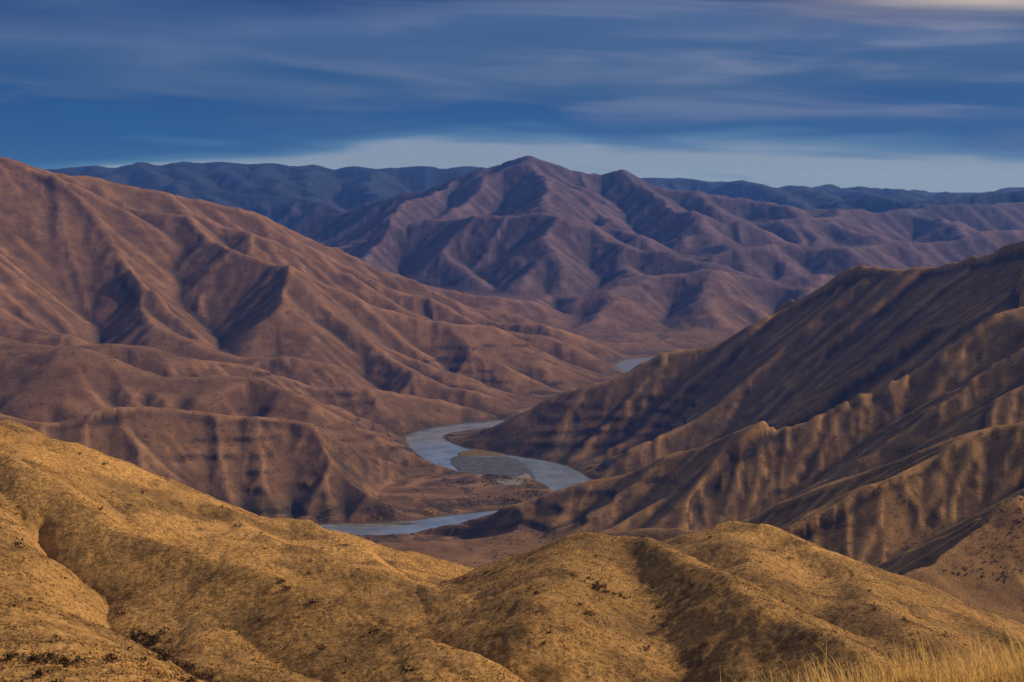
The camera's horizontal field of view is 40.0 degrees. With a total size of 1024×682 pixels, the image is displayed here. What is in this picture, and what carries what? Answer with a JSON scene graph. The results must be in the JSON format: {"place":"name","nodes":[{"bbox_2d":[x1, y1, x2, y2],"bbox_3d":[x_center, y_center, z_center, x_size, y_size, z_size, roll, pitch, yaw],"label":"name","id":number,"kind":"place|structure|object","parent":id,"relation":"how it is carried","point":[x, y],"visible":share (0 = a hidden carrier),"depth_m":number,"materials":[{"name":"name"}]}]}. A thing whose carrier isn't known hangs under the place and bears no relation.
{"place":"outdoors","nodes":[
{"label":"outdoors","id":0,"kind":"place"},
{"bbox_2d":[458,449,504,456],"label":"grassy islet","id":1,"kind":"object","parent":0,"point":[473,453],"visible":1,"depth_m":3389.02,"materials":[{"name":"brown plant"}]},
{"bbox_2d":[320,357,652,534],"bbox_3d":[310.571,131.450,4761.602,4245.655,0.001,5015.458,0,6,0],"label":"river","id":2,"kind":"structure","parent":0,"point":[433,446],"depth_m":3225.83,"materials":[{"name":"liquid"}]},
{"bbox_2d":[333,521,421,526],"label":"gravel bar","id":3,"kind":"object","parent":2,"relation":"in","point":[378,524],"visible":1,"depth_m":2662.57,"materials":[{"name":"grey gravel"}]},
{"bbox_2d":[450,455,534,478],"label":"mud bar","id":4,"kind":"object","parent":2,"relation":"in","point":[501,465],"visible":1,"depth_m":3244.02,"materials":[{"name":"grey soil"}]},
{"bbox_2d":[495,474,533,484],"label":"gravel bar","id":5,"kind":"object","parent":2,"relation":"in","point":[512,481],"visible":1,"depth_m":3063.54,"materials":[{"name":"grey gravel"}]},
{"bbox_2d":[0,156,1023,681],"bbox_3d":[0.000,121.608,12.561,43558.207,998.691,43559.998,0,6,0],"label":"hills terrain","id":6,"kind":"structure","parent":0,"point":[546,296],"depth_m":3061.23,"materials":[{"name":"brown soil"}]},
{"bbox_2d":[253,419,630,541],"bbox_3d":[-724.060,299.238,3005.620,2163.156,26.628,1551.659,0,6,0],"label":"riverside thicket","id":7,"kind":"object","parent":6,"relation":"on","point":[503,498],"visible":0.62,"depth_m":2917.14,"materials":[{"name":"brown plant"}]},
{"bbox_2d":[0,452,1004,681],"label":"sagebrush","id":8,"kind":"object","parent":6,"relation":"on","point":[150,641],"visible":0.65,"depth_m":315.07,"materials":[{"name":"brown plant"}]},
{"bbox_2d":[0,420,1023,681],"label":"bunchgrass","id":9,"kind":"object","parent":6,"relation":"on","point":[132,658],"visible":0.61,"depth_m":377.13,"materials":[{"name":"plant"}]},
{"bbox_2d":[2,254,1023,581],"bbox_3d":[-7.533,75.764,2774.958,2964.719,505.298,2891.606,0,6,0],"label":"hillside brush","id":10,"kind":"object","parent":6,"relation":"on","point":[694,450],"visible":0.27,"depth_m":2415.86,"materials":[{"name":"brown plant"}]},
{"bbox_2d":[0,0,1023,192],"label":"sky","id":11,"kind":"structure","parent":0,"point":[925,95],"materials":[{"name":"blue"}]},
{"bbox_2d":[695,610,1023,681],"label":"dry grass","id":12,"kind":"structure","parent":0,"point":[978,673],"depth_m":8.01,"materials":[{"name":"plant"}]}
]}

